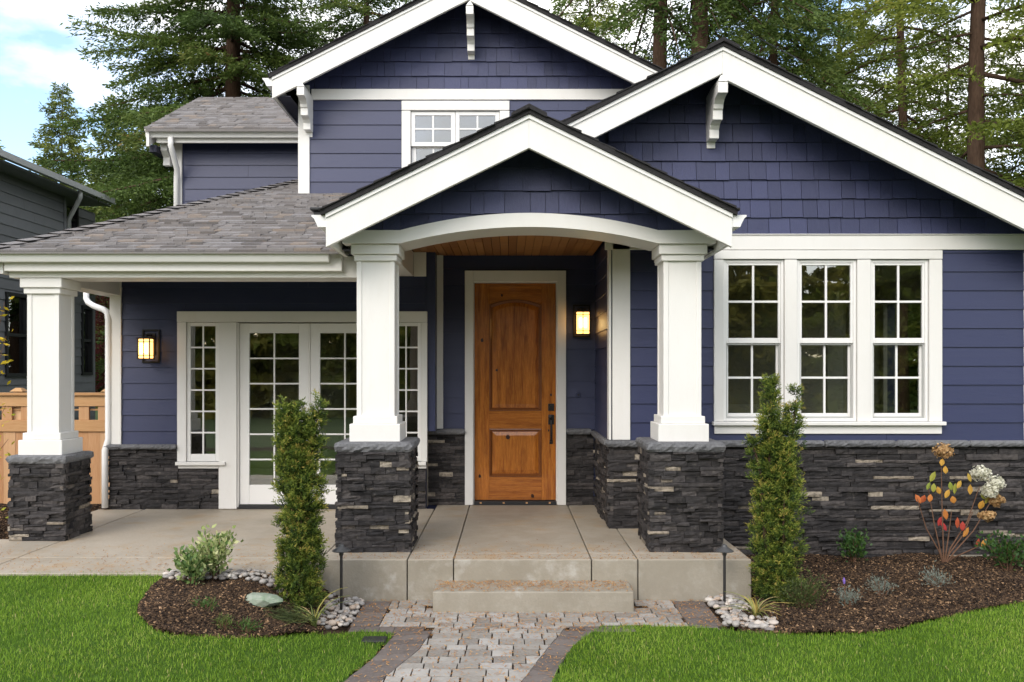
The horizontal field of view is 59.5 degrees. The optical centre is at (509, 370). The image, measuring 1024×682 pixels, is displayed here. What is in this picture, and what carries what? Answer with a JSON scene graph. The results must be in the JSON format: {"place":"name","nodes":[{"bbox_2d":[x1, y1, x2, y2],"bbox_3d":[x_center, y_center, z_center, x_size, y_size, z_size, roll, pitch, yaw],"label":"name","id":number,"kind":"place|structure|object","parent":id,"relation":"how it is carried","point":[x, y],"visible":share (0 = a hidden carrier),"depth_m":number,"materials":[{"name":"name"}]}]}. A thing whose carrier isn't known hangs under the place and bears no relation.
{"place":"outdoors","nodes":[
{"label":"outdoors","id":0,"kind":"place"},
{"bbox_2d":[0,388,109,503],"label":"cedar fence","id":1,"kind":"object","parent":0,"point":[91,433],"visible":0.2,"depth_m":10.24,"materials":[{"name":"brown wood"}]},
{"bbox_2d":[0,149,114,419],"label":"grey house","id":2,"kind":"structure","parent":0,"point":[32,204],"depth_m":18.34,"materials":[{"name":"wood"}]},
{"bbox_2d":[4,292,26,376],"bbox_3d":[-9.925,-0.718,17.979,0.150,1.675,0.839,0,0,0],"label":"window","id":3,"kind":"structure","parent":2,"relation":"in","point":[16,319],"depth_m":18.05,"materials":[{"name":"black glass"}]},
{"bbox_2d":[67,206,78,227],"bbox_3d":[-10.375,-3.582,21.107,0.150,0.712,0.656,0,0,0],"label":"window","id":4,"kind":"structure","parent":2,"relation":"in","point":[75,220],"depth_m":21.36,"materials":[{"name":"black glass"}]},
{"bbox_2d":[81,305,92,374],"bbox_3d":[-10.375,-0.741,21.900,0.150,1.689,0.547,0,0,0],"label":"window","id":5,"kind":"structure","parent":2,"relation":"in","point":[87,312],"depth_m":22.03,"materials":[{"name":"black glass"}]},
{"bbox_2d":[0,509,336,584],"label":"patio","id":6,"kind":"structure","parent":0,"point":[149,531],"depth_m":7.72,"materials":[{"name":"concrete"}]},
{"bbox_2d":[0,570,393,681],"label":"lawn","id":7,"kind":"structure","parent":0,"point":[156,663],"depth_m":5.23,"materials":[{"name":"green plant"}]},
{"bbox_2d":[361,636,386,645],"bbox_3d":[-0.904,1.809,5.990,0.160,0.042,0.110,0,0,0],"label":"valve cover","id":8,"kind":"object","parent":7,"relation":"in","point":[375,639],"visible":0.67,"depth_m":5.96,"materials":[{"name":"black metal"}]},
{"bbox_2d":[95,408,917,419],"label":"yard","id":9,"kind":"structure","parent":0,"point":[914,410],"depth_m":39.22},
{"bbox_2d":[0,503,108,538],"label":"bark mulch","id":10,"kind":"object","parent":9,"relation":"on","point":[3,524],"visible":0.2,"depth_m":9.09,"materials":[{"name":"brown wood"}]},
{"bbox_2d":[0,296,14,517],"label":"yellow shrub","id":11,"kind":"object","parent":10,"relation":"on","point":[6,361],"visible":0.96,"depth_m":8.16,"materials":[{"name":"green plant"}]},
{"bbox_2d":[27,81,95,189],"bbox_3d":[-18.915,-5.059,37.963,5.152,14.424,5.473,0,0,0],"label":"fir tree","id":12,"kind":"object","parent":9,"relation":"on","point":[53,132],"visible":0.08,"depth_m":37.82,"materials":[{"name":"green plant"}]},
{"bbox_2d":[95,295,109,392],"bbox_3d":[-11.594,-0.765,25.906,2.699,5.838,2.536,0,0,0],"label":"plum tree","id":13,"kind":"object","parent":9,"relation":"on","point":[98,351],"visible":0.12,"depth_m":25.63,"materials":[{"name":"green plant"}]},
{"bbox_2d":[80,92,158,360],"bbox_3d":[-14.934,-4.206,33.861,5.566,12.720,5.660,0,0,0],"label":"fir tree","id":14,"kind":"object","parent":9,"relation":"on","point":[106,141],"visible":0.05,"depth_m":33.47,"materials":[{"name":"green plant"}]},
{"bbox_2d":[94,103,173,392],"bbox_3d":[-11.005,-2.967,26.969,5.101,10.243,4.944,0,0,35],"label":"fir tree","id":15,"kind":"object","parent":9,"relation":"on","point":[99,365],"visible":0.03,"depth_m":26.52,"materials":[{"name":"green plant"}]},
{"bbox_2d":[35,0,345,302],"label":"fir tree","id":16,"kind":"object","parent":9,"relation":"on","point":[235,75],"visible":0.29,"depth_m":23.88,"materials":[{"name":"green plant"}]},
{"bbox_2d":[268,0,412,54],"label":"fir tree","id":17,"kind":"object","parent":9,"relation":"on","point":[365,12],"visible":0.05,"depth_m":27.06,"materials":[{"name":"green plant"}]},
{"bbox_2d":[0,0,1023,558],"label":"house","id":18,"kind":"structure","parent":9,"relation":"on","point":[404,238],"depth_m":8.46,"materials":[{"name":"blue wood"}]},
{"bbox_2d":[136,329,159,362],"bbox_3d":[-3.850,-0.265,9.527,0.190,0.360,0.214,0,0,0],"label":"wall lantern","id":19,"kind":"object","parent":18,"relation":"attached to","point":[147,346],"depth_m":9.47,"materials":[{"name":"yellow glass"}]},
{"bbox_2d":[402,101,508,167],"bbox_3d":[-0.672,-2.708,11.214,1.344,1.315,0.112,0,0,0],"label":"window","id":20,"kind":"structure","parent":18,"relation":"in","point":[409,146],"depth_m":11.17,"materials":[{"name":"white paint"}]},
{"bbox_2d":[475,283,555,499],"bbox_3d":[0.064,0.230,9.950,0.903,2.409,0.119,0,0,0],"label":"front door","id":21,"kind":"structure","parent":18,"relation":"in","point":[515,323],"depth_m":9.96,"materials":[{"name":"brown wood"}]},
{"bbox_2d":[573,305,590,336],"bbox_3d":[0.796,-0.551,9.800,0.190,0.360,0.227,0,0,0],"label":"wall lantern","id":22,"kind":"object","parent":18,"relation":"attached to","point":[581,321],"depth_m":9.70,"materials":[{"name":"yellow glass"}]},
{"bbox_2d":[712,250,946,433],"bbox_3d":[3.005,-0.271,8.478,2.186,1.728,0.165,0,0,0],"label":"window","id":23,"kind":"structure","parent":18,"relation":"in","point":[860,417],"depth_m":8.44,"materials":[{"name":"white paint"}]},
{"bbox_2d":[320,505,750,602],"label":"porch slab","id":24,"kind":"structure","parent":9,"relation":"on","point":[477,529],"depth_m":7.06,"materials":[{"name":"concrete"}]},
{"bbox_2d":[347,602,729,681],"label":"path bedding","id":25,"kind":"object","parent":9,"relation":"on","point":[710,608],"visible":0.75,"depth_m":6.30,"materials":[{"name":"soil"}]},
{"bbox_2d":[95,24,1023,408],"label":"woodland","id":26,"kind":"object","parent":9,"relation":"on","point":[913,372],"visible":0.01,"depth_m":42.77,"materials":[{"name":"green plant"}]},
{"bbox_2d":[547,0,667,61],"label":"hemlock tree","id":27,"kind":"object","parent":9,"relation":"on","point":[592,25],"visible":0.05,"depth_m":28.71,"materials":[{"name":"green plant"}]},
{"bbox_2d":[549,0,833,68],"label":"fir tree","id":28,"kind":"object","parent":9,"relation":"on","point":[661,13],"visible":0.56,"depth_m":19.35,"materials":[{"name":"green plant"}]},
{"bbox_2d":[737,25,801,61],"bbox_3d":[5.298,-6.816,18.499,0.028,1.894,3.054,0,0,-10],"label":"utility cable","id":29,"kind":"object","parent":28,"relation":"hanging from","point":[770,44],"visible":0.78,"depth_m":18.26,"materials":[{"name":"black metal"}]},
{"bbox_2d":[603,0,806,66],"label":"fir tree","id":30,"kind":"object","parent":9,"relation":"on","point":[701,5],"visible":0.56,"depth_m":19.31,"materials":[{"name":"green plant"}]},
{"bbox_2d":[679,0,886,115],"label":"hemlock tree","id":31,"kind":"object","parent":9,"relation":"on","point":[828,75],"visible":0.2,"depth_m":22.84,"materials":[{"name":"green plant"}]},
{"bbox_2d":[782,0,926,335],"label":"hemlock tree","id":32,"kind":"object","parent":9,"relation":"on","point":[840,44],"visible":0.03,"depth_m":29.31,"materials":[{"name":"green plant"}]},
{"bbox_2d":[817,0,1019,412],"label":"fir tree","id":33,"kind":"object","parent":9,"relation":"on","point":[858,47],"visible":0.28,"depth_m":25.87,"materials":[{"name":"green plant"}]},
{"bbox_2d":[833,0,1023,188],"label":"fir tree","id":34,"kind":"object","parent":9,"relation":"on","point":[977,129],"visible":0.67,"depth_m":17.92,"materials":[{"name":"green plant"}]},
{"bbox_2d":[891,3,1021,358],"bbox_3d":[14.742,-5.283,30.914,5.981,14.877,7.228,0,0,0],"label":"hemlock tree","id":35,"kind":"object","parent":9,"relation":"on","point":[916,322],"visible":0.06,"depth_m":30.67,"materials":[{"name":"green plant"}]},
{"bbox_2d":[954,0,1023,183],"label":"hemlock tree","id":36,"kind":"object","parent":9,"relation":"on","point":[1008,105],"visible":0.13,"depth_m":25.04,"materials":[{"name":"green plant"}]},
{"bbox_2d":[0,0,1023,206],"label":"sky","id":37,"kind":"structure","parent":0,"point":[36,52],"materials":[{"name":"white"}]},
{"bbox_2d":[379,600,687,681],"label":"paver path","id":38,"kind":"structure","parent":0,"point":[471,674],"depth_m":6.08,"materials":[{"name":"grey stone"}]},
{"bbox_2d":[136,560,1020,677],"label":"garden soil","id":39,"kind":"structure","parent":0,"point":[340,629],"depth_m":6.29,"materials":[{"name":"brown soil"}]},
{"bbox_2d":[137,571,344,639],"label":"bark mulch","id":40,"kind":"object","parent":39,"relation":"on","point":[164,604],"visible":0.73,"depth_m":5.87,"materials":[{"name":"brown wood"}]},
{"bbox_2d":[167,542,217,584],"bbox_3d":[-2.174,1.367,6.266,0.348,0.351,0.366,0,0,-45],"label":"variegated shrub","id":41,"kind":"object","parent":40,"relation":"on","point":[192,566],"visible":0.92,"depth_m":6.21,"materials":[{"name":"green plant"}]},
{"bbox_2d":[190,596,219,610],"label":"weed","id":42,"kind":"object","parent":40,"relation":"on","point":[206,603],"visible":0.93,"depth_m":5.73,"materials":[{"name":"green plant"}]},
{"bbox_2d":[188,524,243,580],"bbox_3d":[-2.134,1.319,6.409,0.395,0.426,0.382,0,0,44],"label":"variegated shrub","id":43,"kind":"object","parent":40,"relation":"on","point":[218,554],"visible":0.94,"depth_m":6.37,"materials":[{"name":"green plant"}]},
{"bbox_2d":[211,610,234,630],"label":"weed","id":44,"kind":"object","parent":40,"relation":"on","point":[223,622],"visible":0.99,"depth_m":5.59,"materials":[{"name":"green plant"}]},
{"bbox_2d":[162,568,287,597],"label":"river pebbles","id":45,"kind":"object","parent":40,"relation":"on","point":[223,575],"visible":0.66,"depth_m":6.40,"materials":[{"name":"grey stone"}]},
{"bbox_2d":[232,616,263,632],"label":"weed","id":46,"kind":"object","parent":40,"relation":"on","point":[248,625],"visible":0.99,"depth_m":5.66,"materials":[{"name":"green plant"}]},
{"bbox_2d":[245,592,282,606],"bbox_3d":[-1.706,1.581,6.176,0.316,0.102,0.226,0,0,0],"label":"rock","id":47,"kind":"object","parent":40,"relation":"on","point":[261,599],"visible":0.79,"depth_m":6.10,"materials":[{"name":"green stone"}]},
{"bbox_2d":[261,600,325,627],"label":"grass tuft","id":48,"kind":"object","parent":40,"relation":"on","point":[284,614],"visible":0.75,"depth_m":6.04,"materials":[{"name":"green plant"}]},
{"bbox_2d":[281,587,349,627],"bbox_3d":[-1.399,1.660,6.176,0.501,0.231,0.631,0,0,0],"label":"daylily","id":49,"kind":"object","parent":40,"relation":"on","point":[316,616],"visible":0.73,"depth_m":6.21,"materials":[{"name":"green plant"}]},
{"bbox_2d":[332,544,350,609],"bbox_3d":[-1.253,1.574,6.680,0.140,0.572,0.140,0,0,0],"label":"path light","id":50,"kind":"object","parent":40,"relation":"on","point":[341,549],"visible":0.97,"depth_m":6.67,"materials":[{"name":"black metal"}]},
{"bbox_2d":[268,388,333,610],"bbox_3d":[-1.501,0.928,6.426,0.443,1.618,0.451,0,0,29],"label":"yew shrub","id":51,"kind":"object","parent":39,"relation":"on","point":[299,440],"visible":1,"depth_m":6.36,"materials":[{"name":"green plant"}]},
{"bbox_2d":[317,593,364,629],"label":"river pebbles","id":52,"kind":"object","parent":39,"relation":"on","point":[344,617],"visible":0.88,"depth_m":6.61,"materials":[{"name":"grey stone"}]},
{"bbox_2d":[433,581,633,612],"bbox_3d":[0.179,1.801,6.873,1.506,0.298,0.346,0,0,0],"label":"concrete step","id":53,"kind":"object","parent":39,"relation":"on","point":[529,599],"visible":0.56,"depth_m":6.70,"materials":[{"name":"grey concrete"}]},
{"bbox_2d":[344,601,722,681],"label":"path border","id":54,"kind":"object","parent":39,"relation":"on","point":[559,651],"visible":0.69,"depth_m":6.02,"materials":[{"name":"grey stone"}]},
{"bbox_2d":[715,544,733,601],"bbox_3d":[1.644,1.583,6.850,0.140,0.517,0.140,0,0,0],"label":"path light","id":55,"kind":"object","parent":39,"relation":"on","point":[724,549],"visible":0.94,"depth_m":6.84,"materials":[{"name":"black metal"}]},
{"bbox_2d":[705,594,778,630],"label":"river pebbles","id":56,"kind":"object","parent":39,"relation":"on","point":[716,601],"visible":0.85,"depth_m":6.46,"materials":[{"name":"white stone"}]},
{"bbox_2d":[742,371,814,602],"bbox_3d":[2.079,0.911,6.994,0.479,1.837,0.524,0,0,-39],"label":"yew shrub","id":57,"kind":"object","parent":39,"relation":"on","point":[775,474],"visible":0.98,"depth_m":6.94,"materials":[{"name":"green plant"}]},
{"bbox_2d":[834,526,871,562],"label":"shrub","id":58,"kind":"object","parent":39,"relation":"on","point":[850,542],"visible":0.98,"depth_m":8.03,"materials":[{"name":"green plant"}]},
{"bbox_2d":[735,552,1023,633],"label":"bark mulch","id":59,"kind":"object","parent":39,"relation":"on","point":[963,592],"visible":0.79,"depth_m":7.11,"materials":[{"name":"brown wood"}]},
{"bbox_2d":[718,591,788,616],"bbox_3d":[1.796,1.685,6.462,0.496,0.198,0.494,0,0,45],"label":"daylily","id":60,"kind":"object","parent":59,"relation":"on","point":[755,609],"visible":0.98,"depth_m":6.44,"materials":[{"name":"green plant"}]},
{"bbox_2d":[771,570,831,609],"bbox_3d":[2.192,1.650,6.727,0.454,0.324,0.453,0,0,0],"label":"shrub","id":61,"kind":"object","parent":59,"relation":"on","point":[807,596],"visible":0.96,"depth_m":6.67,"materials":[{"name":"green plant"}]},
{"bbox_2d":[830,578,865,607],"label":"lavender","id":62,"kind":"object","parent":59,"relation":"on","point":[847,600],"visible":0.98,"depth_m":6.73,"materials":[{"name":"grey plant"}]},
{"bbox_2d":[863,572,898,594],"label":"lavender","id":63,"kind":"object","parent":59,"relation":"on","point":[879,588],"visible":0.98,"depth_m":7.10,"materials":[{"name":"grey plant"}]},
{"bbox_2d":[918,561,955,586],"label":"lavender","id":64,"kind":"object","parent":59,"relation":"on","point":[934,581],"visible":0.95,"depth_m":7.31,"materials":[{"name":"grey plant"}]},
{"bbox_2d":[915,442,1006,561],"bbox_3d":[4.098,1.216,8.136,0.843,1.140,0.264,0,0,0],"label":"hydrangea","id":65,"kind":"object","parent":59,"relation":"on","point":[990,489],"visible":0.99,"depth_m":8.12,"materials":[{"name":"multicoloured plant"}]},
{"bbox_2d":[974,529,1023,570],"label":"shrub","id":66,"kind":"object","parent":59,"relation":"on","point":[1007,548],"visible":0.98,"depth_m":7.87,"materials":[{"name":"green plant"}]},
{"bbox_2d":[551,600,1023,681],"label":"lawn","id":67,"kind":"structure","parent":0,"point":[640,673],"depth_m":5.64,"materials":[{"name":"green plant"}]}
]}

